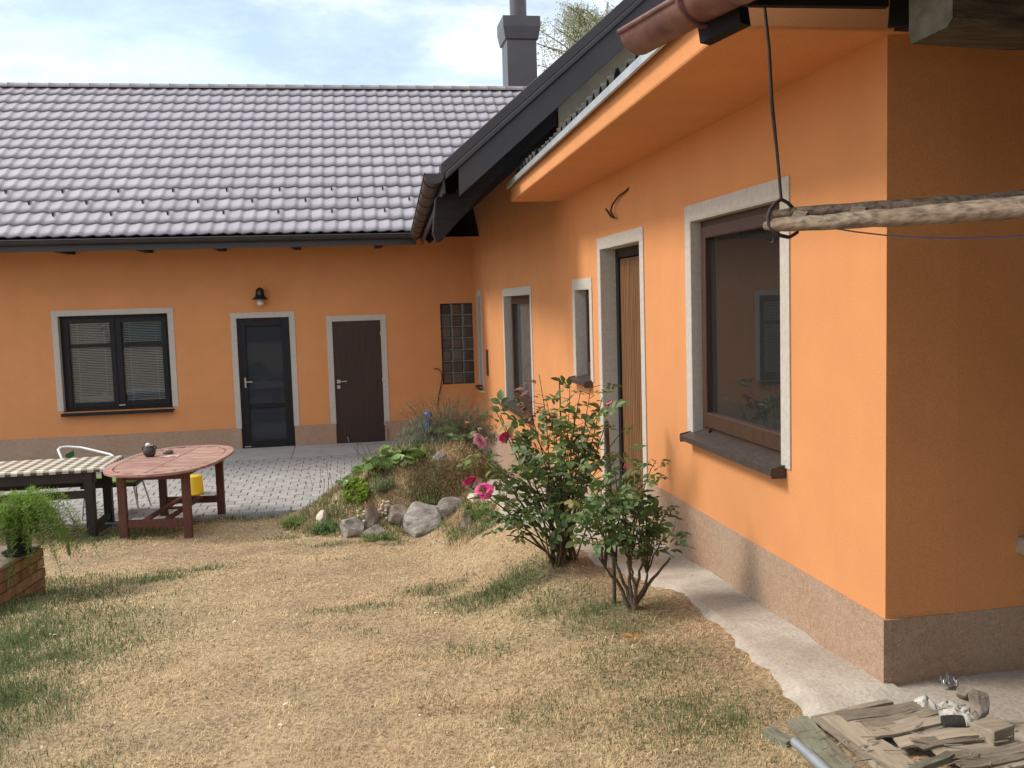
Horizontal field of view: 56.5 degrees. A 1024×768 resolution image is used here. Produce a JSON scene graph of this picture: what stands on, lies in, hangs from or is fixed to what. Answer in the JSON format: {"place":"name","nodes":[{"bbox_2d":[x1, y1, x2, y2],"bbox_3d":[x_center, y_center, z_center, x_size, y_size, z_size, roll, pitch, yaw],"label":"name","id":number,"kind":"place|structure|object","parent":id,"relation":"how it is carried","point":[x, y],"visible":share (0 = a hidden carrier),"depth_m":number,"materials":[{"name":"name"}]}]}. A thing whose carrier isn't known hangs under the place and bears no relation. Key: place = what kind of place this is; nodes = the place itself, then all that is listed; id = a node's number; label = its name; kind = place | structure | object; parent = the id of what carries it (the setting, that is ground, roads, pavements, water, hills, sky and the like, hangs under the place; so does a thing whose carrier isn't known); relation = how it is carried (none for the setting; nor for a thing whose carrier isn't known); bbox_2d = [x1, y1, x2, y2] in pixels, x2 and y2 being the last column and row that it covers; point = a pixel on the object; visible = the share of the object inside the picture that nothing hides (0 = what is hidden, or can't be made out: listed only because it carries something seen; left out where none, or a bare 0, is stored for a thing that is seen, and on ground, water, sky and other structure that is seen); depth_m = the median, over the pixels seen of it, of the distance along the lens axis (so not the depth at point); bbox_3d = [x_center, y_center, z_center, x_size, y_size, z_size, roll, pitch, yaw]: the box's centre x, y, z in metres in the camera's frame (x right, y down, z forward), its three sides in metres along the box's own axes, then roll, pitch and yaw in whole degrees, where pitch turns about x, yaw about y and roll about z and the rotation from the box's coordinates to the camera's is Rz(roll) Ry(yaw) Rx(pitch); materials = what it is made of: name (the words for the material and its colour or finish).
{"place":"outdoors","nodes":[
{"label":"outdoors","id":0,"kind":"place"},
{"bbox_2d":[65,524,70,554],"bbox_3d":[-4.264,1.514,9.139,0.063,0.356,0.030,-1,5,13],"label":"stake","id":1,"kind":"object","parent":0,"point":[68,552],"visible":0.19,"depth_m":9.13,"materials":[{"name":"brown wood"}]},
{"bbox_2d":[0,440,503,529],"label":"paving","id":2,"kind":"structure","parent":0,"point":[264,479],"depth_m":12.78,"materials":[{"name":"grey stone"}]},
{"bbox_2d":[57,446,151,520],"bbox_3d":[-4.801,1.128,11.160,0.966,0.813,0.592,-3,5,-9],"label":"tube chair","id":3,"kind":"object","parent":2,"relation":"on","point":[134,483],"visible":0.57,"depth_m":11.07,"materials":[{"name":"white metal"}]},
{"bbox_2d":[190,474,203,495],"bbox_3d":[-4.041,1.280,12.132,0.234,0.237,0.234,-3,5,-9],"label":"yellow bucket","id":4,"kind":"object","parent":2,"relation":"on","point":[197,487],"visible":0.7,"depth_m":12.05,"materials":[{"name":"plastic"}]},
{"bbox_2d":[0,0,539,460],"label":"house","id":5,"kind":"structure","parent":0,"point":[154,237],"depth_m":15.41,"materials":[{"name":"orange paint"}]},
{"bbox_2d":[51,307,178,416],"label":"window","id":6,"kind":"structure","parent":5,"relation":"in","point":[105,359],"depth_m":15.12,"materials":[{"name":"glass"}]},
{"bbox_2d":[252,287,267,305],"bbox_3d":[-4.001,-1.388,15.144,0.250,0.304,0.256,2,6,33],"label":"wall lamp","id":7,"kind":"object","parent":5,"relation":"attached to","point":[259,297],"visible":1,"depth_m":15.09,"materials":[{"name":"black metal"}]},
{"bbox_2d":[230,311,299,448],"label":"door","id":8,"kind":"structure","parent":5,"relation":"in","point":[263,343],"depth_m":15.41,"materials":[{"name":"paint"}]},
{"bbox_2d":[326,314,389,442],"bbox_3d":[-2.513,-0.076,15.627,0.962,2.100,0.115,-3,5,-9],"label":"door","id":9,"kind":"structure","parent":5,"relation":"in","point":[358,380],"depth_m":15.63,"materials":[{"name":"paint"}]},
{"bbox_2d":[434,368,441,409],"bbox_3d":[-1.214,0.077,15.828,0.136,0.701,0.052,-3,5,-9],"label":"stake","id":10,"kind":"object","parent":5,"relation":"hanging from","point":[440,385],"visible":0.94,"depth_m":15.83,"materials":[{"name":"metal"}]},
{"bbox_2d":[440,303,474,383],"bbox_3d":[-0.916,-0.674,15.924,0.543,1.345,0.064,-3,5,-9],"label":"window","id":11,"kind":"structure","parent":5,"relation":"in","point":[456,319],"depth_m":15.90,"materials":[{"name":"grey glass"}]},
{"bbox_2d":[0,0,621,85],"label":"sky","id":12,"kind":"structure","parent":0,"point":[282,42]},
{"bbox_2d":[282,438,514,549],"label":"mound grass","id":13,"kind":"structure","parent":0,"point":[477,526],"depth_m":9.93,"materials":[{"name":"brown plant"}]},
{"bbox_2d":[0,441,957,767],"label":"lawn","id":14,"kind":"structure","parent":0,"point":[580,575],"depth_m":4.58,"materials":[{"name":"plant"}]},
{"bbox_2d":[0,544,45,606],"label":"brick planter","id":15,"kind":"object","parent":14,"relation":"on","point":[26,579],"visible":0.73,"depth_m":7.01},
{"bbox_2d":[1,527,38,556],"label":"plant pot","id":16,"kind":"object","parent":15,"relation":"on","point":[20,548],"visible":0.43,"depth_m":6.98,"materials":[{"name":"plastic"}]},
{"bbox_2d":[0,485,103,586],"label":"asparagus fern","id":17,"kind":"object","parent":16,"relation":"in","point":[23,512],"visible":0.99,"depth_m":6.90,"materials":[{"name":"green plant"}]},
{"bbox_2d":[0,472,114,536],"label":"black table","id":18,"kind":"object","parent":14,"relation":"on","point":[89,481],"visible":0.58,"depth_m":10.00,"materials":[{"name":"black wood"}]},
{"bbox_2d":[0,455,123,476],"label":"tablecloth","id":19,"kind":"object","parent":18,"relation":"on","point":[53,466],"visible":0.97,"depth_m":10.15,"materials":[{"name":"fabric"}]},
{"bbox_2d":[103,445,233,538],"bbox_3d":[-3.692,1.195,10.431,1.140,0.766,1.980,-2,5,-1],"label":"oval table","id":20,"kind":"object","parent":14,"relation":"on","point":[186,463],"visible":0.96,"depth_m":9.97,"materials":[{"name":"brown wood"}]},
{"bbox_2d":[142,443,156,456],"bbox_3d":[-4.027,0.730,10.588,0.135,0.153,0.135,3,7,43],"label":"clay jar","id":21,"kind":"object","parent":20,"relation":"on","point":[149,449],"visible":1,"depth_m":10.55,"materials":[{"name":"grey ceramic"}]},
{"bbox_2d":[163,449,172,453],"bbox_3d":[-3.888,0.761,10.776,0.116,0.050,0.116,-3,5,-9],"label":"ashtray","id":22,"kind":"object","parent":20,"relation":"on","point":[167,451],"visible":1,"depth_m":10.74,"materials":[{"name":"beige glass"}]},
{"bbox_2d":[70,506,291,527],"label":"curb","id":23,"kind":"structure","parent":14,"relation":"on","point":[247,515],"depth_m":10.92,"materials":[{"name":"grey concrete"}]},
{"bbox_2d":[277,514,306,530],"bbox_3d":[-2.309,1.453,10.061,0.363,0.173,0.303,-3,5,-9],"label":"weed tuft","id":24,"kind":"object","parent":14,"relation":"on","point":[291,524],"visible":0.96,"depth_m":10.03,"materials":[{"name":"green plant"}]},
{"bbox_2d":[316,510,327,522],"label":"rock","id":25,"kind":"object","parent":14,"relation":"on","point":[321,515],"visible":0.54,"depth_m":9.88,"materials":[{"name":"stone"}]},
{"bbox_2d":[304,462,340,495],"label":"dry stalks","id":26,"kind":"object","parent":14,"relation":"on","point":[323,480],"visible":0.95,"depth_m":10.38,"materials":[{"name":"beige plant"}]},
{"bbox_2d":[309,517,338,533],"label":"weed tuft","id":27,"kind":"object","parent":14,"relation":"on","point":[318,527],"visible":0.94,"depth_m":9.71,"materials":[{"name":"green plant"}]},
{"bbox_2d":[335,471,356,495],"bbox_3d":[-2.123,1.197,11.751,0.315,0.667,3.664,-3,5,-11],"label":"bergenia","id":28,"kind":"object","parent":14,"relation":"on","point":[346,480],"visible":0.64,"depth_m":10.22,"materials":[{"name":"green plant"}]},
{"bbox_2d":[340,517,363,538],"bbox_3d":[-1.589,1.492,9.536,0.215,0.305,0.220,-4,6,-28],"label":"rock","id":29,"kind":"object","parent":14,"relation":"on","point":[352,527],"visible":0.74,"depth_m":9.47,"materials":[{"name":"grey stone"}]},
{"bbox_2d":[341,476,371,504],"bbox_3d":[-1.650,1.108,10.084,0.324,0.253,0.634,-3,5,-9],"label":"lime sedum","id":30,"kind":"object","parent":14,"relation":"on","point":[362,489],"visible":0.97,"depth_m":9.96,"materials":[{"name":"green plant"}]},
{"bbox_2d":[356,508,365,522],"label":"succulent","id":31,"kind":"object","parent":14,"relation":"on","point":[358,514],"visible":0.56,"depth_m":9.62,"materials":[{"name":"plant"}]},
{"bbox_2d":[351,455,389,480],"bbox_3d":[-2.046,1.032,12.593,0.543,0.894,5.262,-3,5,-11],"label":"bergenia","id":32,"kind":"object","parent":14,"relation":"on","point":[358,469],"visible":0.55,"depth_m":10.17,"materials":[{"name":"green plant"}]},
{"bbox_2d":[362,504,379,528],"bbox_3d":[-1.416,1.388,9.626,0.176,0.348,0.128,-4,5,-26],"label":"rock","id":33,"kind":"object","parent":14,"relation":"on","point":[371,515],"visible":0.65,"depth_m":9.58,"materials":[{"name":"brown stone"}]},
{"bbox_2d":[359,524,386,537],"bbox_3d":[-1.361,1.468,9.473,0.312,0.180,0.232,-3,5,-16],"label":"rock","id":34,"kind":"object","parent":14,"relation":"on","point":[375,528],"visible":0.52,"depth_m":9.40,"materials":[{"name":"grey stone"}]},
{"bbox_2d":[354,443,392,483],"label":"dry stalks","id":35,"kind":"object","parent":14,"relation":"on","point":[375,463],"visible":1,"depth_m":9.96,"materials":[{"name":"brown plant"}]},
{"bbox_2d":[355,530,401,542],"bbox_3d":[-1.288,1.469,9.180,0.471,0.133,0.267,-3,5,-9],"label":"weed tuft","id":36,"kind":"object","parent":14,"relation":"on","point":[388,536],"visible":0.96,"depth_m":9.15,"materials":[{"name":"green plant"}]},
{"bbox_2d":[369,475,398,493],"bbox_3d":[-1.305,1.033,9.903,0.385,0.209,0.238,-4,5,-23],"label":"weed tuft","id":37,"kind":"object","parent":14,"relation":"on","point":[382,485],"visible":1,"depth_m":9.86,"materials":[{"name":"green plant"}]},
{"bbox_2d":[377,500,391,519],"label":"succulent","id":38,"kind":"object","parent":14,"relation":"on","point":[386,504],"visible":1,"depth_m":9.63,"materials":[{"name":"plant"}]},
{"bbox_2d":[388,504,407,524],"bbox_3d":[-1.126,1.337,9.642,0.260,0.248,0.223,-1,5,12],"label":"rock","id":39,"kind":"object","parent":14,"relation":"on","point":[396,513],"visible":0.69,"depth_m":9.57,"materials":[{"name":"grey stone"}]},
{"bbox_2d":[371,445,426,471],"bbox_3d":[-1.218,0.798,10.213,0.681,0.286,0.357,2,6,35],"label":"bergenia","id":40,"kind":"object","parent":14,"relation":"on","point":[395,457],"visible":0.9,"depth_m":10.14,"materials":[{"name":"green plant"}]},
{"bbox_2d":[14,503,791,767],"bbox_3d":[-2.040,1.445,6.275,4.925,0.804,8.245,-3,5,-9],"label":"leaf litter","id":41,"kind":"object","parent":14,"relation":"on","point":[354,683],"visible":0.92,"depth_m":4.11,"materials":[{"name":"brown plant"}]},
{"bbox_2d":[403,501,442,537],"bbox_3d":[-0.880,1.390,9.472,0.327,0.446,0.363,-5,6,-32],"label":"rock","id":42,"kind":"object","parent":14,"relation":"on","point":[420,519],"visible":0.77,"depth_m":9.41,"materials":[{"name":"grey stone"}]},
{"bbox_2d":[414,492,443,505],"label":"weed tuft","id":43,"kind":"object","parent":14,"relation":"on","point":[431,501],"visible":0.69,"depth_m":9.69,"materials":[{"name":"green plant"}]},
{"bbox_2d":[431,451,446,462],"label":"rock","id":44,"kind":"object","parent":14,"relation":"on","point":[439,454],"visible":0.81,"depth_m":10.10,"materials":[{"name":"beige stone"}]},
{"bbox_2d":[397,455,486,501],"bbox_3d":[-0.650,0.994,9.633,1.015,0.490,1.352,-3,5,-9],"label":"heath shrub","id":45,"kind":"object","parent":14,"relation":"on","point":[440,471],"visible":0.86,"depth_m":9.89,"materials":[{"name":"brown plant"}]},
{"bbox_2d":[387,389,500,448],"bbox_3d":[-0.774,0.408,10.819,1.269,0.711,0.987,0,5,14],"label":"lavender","id":46,"kind":"object","parent":14,"relation":"on","point":[430,433],"visible":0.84,"depth_m":10.74,"materials":[{"name":"green plant"}]},
{"bbox_2d":[424,411,432,427],"bbox_3d":[-0.945,0.410,10.771,0.100,0.200,0.100,-3,5,-9],"label":"blue bottle","id":47,"kind":"object","parent":46,"relation":"in","point":[426,414],"visible":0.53,"depth_m":10.73,"materials":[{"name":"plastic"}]},
{"bbox_2d":[436,496,462,519],"bbox_3d":[-0.625,1.242,9.412,0.248,0.257,0.217,1,6,28],"label":"rock","id":48,"kind":"object","parent":14,"relation":"on","point":[445,506],"visible":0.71,"depth_m":9.36,"materials":[{"name":"beige stone"}]},
{"bbox_2d":[461,508,473,528],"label":"rock","id":49,"kind":"object","parent":14,"relation":"on","point":[465,521],"visible":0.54,"depth_m":8.32,"materials":[{"name":"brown stone"}]},
{"bbox_2d":[467,493,483,502],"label":"rock","id":50,"kind":"object","parent":14,"relation":"on","point":[470,495],"visible":0.3,"depth_m":8.99,"materials":[{"name":"stone"}]},
{"bbox_2d":[462,500,497,521],"bbox_3d":[-0.266,1.101,8.314,0.372,0.204,0.287,-4,5,-26],"label":"weed tuft","id":51,"kind":"object","parent":14,"relation":"on","point":[471,512],"visible":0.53,"depth_m":8.29,"materials":[{"name":"green plant"}]},
{"bbox_2d":[435,375,647,568],"bbox_3d":[0.234,0.543,6.041,1.395,1.221,1.024,-3,5,-9],"label":"rose bush","id":52,"kind":"object","parent":14,"relation":"on","point":[558,538],"visible":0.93,"depth_m":5.92,"materials":[{"name":"green plant"}]},
{"bbox_2d":[499,0,616,83],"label":"birch tree","id":53,"kind":"object","parent":14,"relation":"on","point":[585,23],"visible":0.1,"depth_m":32.44,"materials":[{"name":"green plant"}]},
{"bbox_2d":[612,551,616,603],"bbox_3d":[0.545,1.056,5.090,0.021,0.322,0.045,-1,5,4],"label":"stake","id":54,"kind":"object","parent":14,"relation":"on","point":[614,581],"visible":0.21,"depth_m":5.08,"materials":[{"name":"wood"}]},
{"bbox_2d":[621,633,632,638],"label":"fallen leaf","id":55,"kind":"object","parent":14,"relation":"on","point":[628,635],"visible":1,"depth_m":4.43,"materials":[{"name":"orange plant"}]},
{"bbox_2d":[558,458,696,610],"bbox_3d":[0.582,0.792,4.921,0.684,0.827,0.544,-3,5,-9],"label":"rose bush","id":56,"kind":"object","parent":14,"relation":"on","point":[622,500],"visible":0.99,"depth_m":4.90,"materials":[{"name":"green plant"}]},
{"bbox_2d":[410,0,1023,685],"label":"house","id":57,"kind":"structure","parent":14,"relation":"on","point":[828,424],"depth_m":4.30,"materials":[{"name":"orange paint"}]},
{"bbox_2d":[476,290,483,389],"bbox_3d":[-0.481,-0.704,15.212,0.203,1.580,0.500,-3,5,-9],"label":"window","id":58,"kind":"structure","parent":57,"relation":"in","point":[478,292],"depth_m":15.34,"materials":[{"name":"paint"}]},
{"bbox_2d":[501,286,534,422],"bbox_3d":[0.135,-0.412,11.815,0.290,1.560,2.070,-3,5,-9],"label":"door","id":59,"kind":"structure","parent":57,"relation":"in","point":[522,296],"depth_m":12.57,"materials":[{"name":"paint"}]},
{"bbox_2d":[568,277,593,387],"bbox_3d":[0.675,-0.460,8.407,0.253,0.935,0.720,-3,5,-9],"label":"window","id":60,"kind":"structure","parent":57,"relation":"in","point":[582,298],"depth_m":8.64,"materials":[{"name":"paint"}]},
{"bbox_2d":[605,187,628,218],"bbox_3d":[0.779,-1.340,7.157,0.046,0.200,0.635,-3,5,-11],"label":"loose cable","id":61,"kind":"object","parent":57,"relation":"attached to","point":[615,200],"visible":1,"depth_m":7.17,"materials":[{"name":"rubber"}]},
{"bbox_2d":[597,226,647,524],"bbox_3d":[0.921,0.090,7.282,0.270,2.465,1.250,-3,5,-9],"label":"door","id":62,"kind":"structure","parent":57,"relation":"in","point":[620,256],"depth_m":7.61,"materials":[{"name":"paint"}]},
{"bbox_2d":[680,175,791,478],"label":"window","id":63,"kind":"structure","parent":57,"relation":"in","point":[760,441],"depth_m":5.63,"materials":[{"name":"paint"}]},
{"bbox_2d":[1016,536,1023,554],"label":"socket box","id":64,"kind":"object","parent":57,"relation":"attached to","point":[1019,544],"visible":1,"depth_m":3.78,"materials":[{"name":"grey plastic"}]},
{"bbox_2d":[762,726,792,747],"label":"plank","id":65,"kind":"object","parent":14,"relation":"on","point":[771,733],"visible":0.86,"depth_m":3.31,"materials":[{"name":"grey wood"}]},
{"bbox_2d":[790,737,831,767],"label":"metal pipe","id":66,"kind":"object","parent":14,"relation":"on","point":[812,758],"visible":1,"depth_m":3.08,"materials":[{"name":"silver metal"}]},
{"bbox_2d":[617,0,1023,54],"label":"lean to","id":67,"kind":"object","parent":14,"relation":"on","point":[991,24],"visible":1,"depth_m":2.84,"materials":[{"name":"brown metal"}]},
{"bbox_2d":[763,8,798,238],"bbox_3d":[0.901,-0.908,3.172,0.148,0.846,0.099,-3,5,-9],"label":"iron hook","id":68,"kind":"object","parent":67,"relation":"hanging from","point":[783,200],"visible":0.84,"depth_m":3.18,"materials":[{"name":"black metal"}]},
{"bbox_2d":[763,190,1023,242],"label":"wooden pole","id":69,"kind":"object","parent":68,"relation":"hanging from","point":[995,206],"visible":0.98,"depth_m":2.75,"materials":[{"name":"wood"}]},
{"bbox_2d":[837,229,1023,238],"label":"clothesline","id":70,"kind":"object","parent":69,"relation":"attached to","point":[934,237],"visible":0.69,"depth_m":2.65,"materials":[{"name":"metal"}]},
{"bbox_2d":[786,716,858,767],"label":"plank","id":71,"kind":"object","parent":14,"relation":"on","point":[832,755],"visible":0.88,"depth_m":3.22,"materials":[{"name":"grey wood"}]},
{"bbox_2d":[820,715,914,767],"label":"plank","id":72,"kind":"object","parent":14,"relation":"on","point":[853,731],"visible":0.79,"depth_m":3.19,"materials":[{"name":"brown wood"}]},
{"bbox_2d":[813,715,890,767],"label":"plank","id":73,"kind":"object","parent":72,"relation":"on","point":[835,733],"visible":0.92,"depth_m":3.21,"materials":[{"name":"brown wood"}]},
{"bbox_2d":[909,750,954,767],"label":"plank","id":74,"kind":"object","parent":72,"relation":"on","point":[942,758],"visible":1,"depth_m":3.01,"materials":[{"name":"wood"}]},
{"bbox_2d":[485,477,913,718],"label":"concrete path","id":75,"kind":"structure","parent":0,"point":[827,681],"depth_m":4.31,"materials":[{"name":"grey concrete"}]},
{"bbox_2d":[604,421,613,537],"bbox_3d":[0.650,0.679,6.358,0.032,0.865,0.108,-3,5,-13],"label":"stake","id":76,"kind":"object","parent":75,"relation":"on","point":[607,441],"visible":0.36,"depth_m":6.34,"materials":[{"name":"brown wood"}]},
{"bbox_2d":[583,561,877,702],"bbox_3d":[0.674,1.112,6.270,0.676,0.272,6.016,-3,5,-9],"label":"path grit","id":77,"kind":"object","parent":75,"relation":"on","point":[704,617],"visible":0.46,"depth_m":4.67,"materials":[{"name":"gravel"}]},
{"bbox_2d":[811,699,892,725],"bbox_3d":[1.244,1.199,3.484,0.346,0.033,0.032,-3,5,-20],"label":"plank","id":78,"kind":"object","parent":75,"relation":"on","point":[884,702],"visible":0.38,"depth_m":3.50,"materials":[{"name":"brown wood"}]},
{"bbox_2d":[882,669,1023,767],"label":"yard floor","id":79,"kind":"structure","parent":0,"point":[1004,690],"depth_m":3.64,"materials":[{"name":"concrete"}]},
{"bbox_2d":[835,701,921,721],"bbox_3d":[1.327,1.181,3.432,0.324,0.015,0.078,-3,5,-13],"label":"plank","id":80,"kind":"object","parent":79,"relation":"on","point":[866,713],"visible":0.85,"depth_m":3.43,"materials":[{"name":"brown wood"}]},
{"bbox_2d":[889,725,942,738],"bbox_3d":[1.411,1.190,3.286,0.268,0.017,0.064,-4,5,-17],"label":"plank","id":81,"kind":"object","parent":79,"relation":"on","point":[935,727],"visible":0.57,"depth_m":3.27,"materials":[{"name":"brown wood"}]},
{"bbox_2d":[864,715,941,738],"bbox_3d":[1.359,1.181,3.300,0.308,0.016,0.086,-4,5,-17],"label":"plank","id":82,"kind":"object","parent":81,"relation":"on","point":[903,726],"visible":0.95,"depth_m":3.29,"materials":[{"name":"brown wood"}]},
{"bbox_2d":[859,706,938,726],"bbox_3d":[1.361,1.176,3.352,0.277,0.016,0.064,-6,6,-12],"label":"plank","id":83,"kind":"object","parent":82,"relation":"on","point":[925,711],"visible":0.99,"depth_m":3.35,"materials":[{"name":"brown wood"}]},
{"bbox_2d":[940,715,965,727],"bbox_3d":[1.515,1.164,3.273,0.072,0.055,0.053,-1,5,8],"label":"charred log","id":84,"kind":"object","parent":81,"relation":"on","point":[954,721],"visible":0.84,"depth_m":3.25,"materials":[{"name":"brown wood"}]},
{"bbox_2d":[893,726,978,749],"bbox_3d":[1.443,1.185,3.208,0.326,0.016,0.071,-5,5,-8],"label":"plank","id":85,"kind":"object","parent":79,"relation":"on","point":[903,742],"visible":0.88,"depth_m":3.21,"materials":[{"name":"brown wood"}]},
{"bbox_2d":[912,695,975,725],"bbox_3d":[1.560,1.172,3.435,0.135,0.066,0.324,-6,7,-42],"label":"lime rubble","id":86,"kind":"object","parent":79,"relation":"on","point":[952,707],"visible":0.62,"depth_m":3.43,"materials":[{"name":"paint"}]},
{"bbox_2d":[939,672,958,687],"bbox_3d":[1.684,1.138,3.673,0.080,0.052,0.045,-1,5,10],"label":"foil scrap","id":87,"kind":"object","parent":79,"relation":"on","point":[947,680],"visible":0.99,"depth_m":3.66,"materials":[{"name":"silver metal"}]},
{"bbox_2d":[956,684,969,698],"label":"stone","id":88,"kind":"object","parent":79,"relation":"on","point":[962,691],"visible":0.93,"depth_m":3.57,"materials":[{"name":"grey stone"}]},
{"bbox_2d":[930,741,1011,754],"bbox_3d":[1.520,1.199,3.143,0.292,0.014,0.086,-3,5,-11],"label":"plank","id":89,"kind":"object","parent":79,"relation":"on","point":[940,750],"visible":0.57,"depth_m":3.14,"materials":[{"name":"beige wood"}]},
{"bbox_2d":[911,736,983,749],"bbox_3d":[1.473,1.188,3.184,0.278,0.015,0.064,-3,5,-13],"label":"plank","id":90,"kind":"object","parent":89,"relation":"on","point":[931,742],"visible":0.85,"depth_m":3.16,"materials":[{"name":"brown wood"}]},
{"bbox_2d":[798,704,1023,767],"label":"wood splinters","id":91,"kind":"object","parent":90,"relation":"on","point":[990,763],"visible":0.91,"depth_m":3.13,"materials":[{"name":"brown wood"}]},
{"bbox_2d":[950,741,1023,759],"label":"plank","id":92,"kind":"object","parent":89,"relation":"on","point":[1005,750],"visible":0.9,"depth_m":3.08,"materials":[{"name":"brown wood"}]},
{"bbox_2d":[968,688,989,719],"bbox_3d":[1.657,1.149,3.379,0.064,0.121,0.075,13,-5,-38],"label":"flat stone","id":93,"kind":"object","parent":79,"relation":"on","point":[979,701],"visible":0.84,"depth_m":3.36,"materials":[{"name":"grey stone"}]},
{"bbox_2d":[970,716,1013,745],"bbox_3d":[1.614,1.167,3.206,0.109,0.052,0.090,-4,5,-27],"label":"wood block","id":94,"kind":"object","parent":79,"relation":"on","point":[990,729],"depth_m":3.18,"materials":[{"name":"brown wood"}]},
{"bbox_2d":[990,760,1023,767],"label":"plank","id":95,"kind":"object","parent":79,"relation":"on","point":[1019,764],"visible":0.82,"depth_m":3.01,"materials":[{"name":"beige wood"}]},
{"bbox_2d":[951,753,1023,767],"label":"plank","id":96,"kind":"object","parent":95,"relation":"on","point":[979,763],"visible":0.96,"depth_m":3.03,"materials":[{"name":"brown wood"}]}
]}

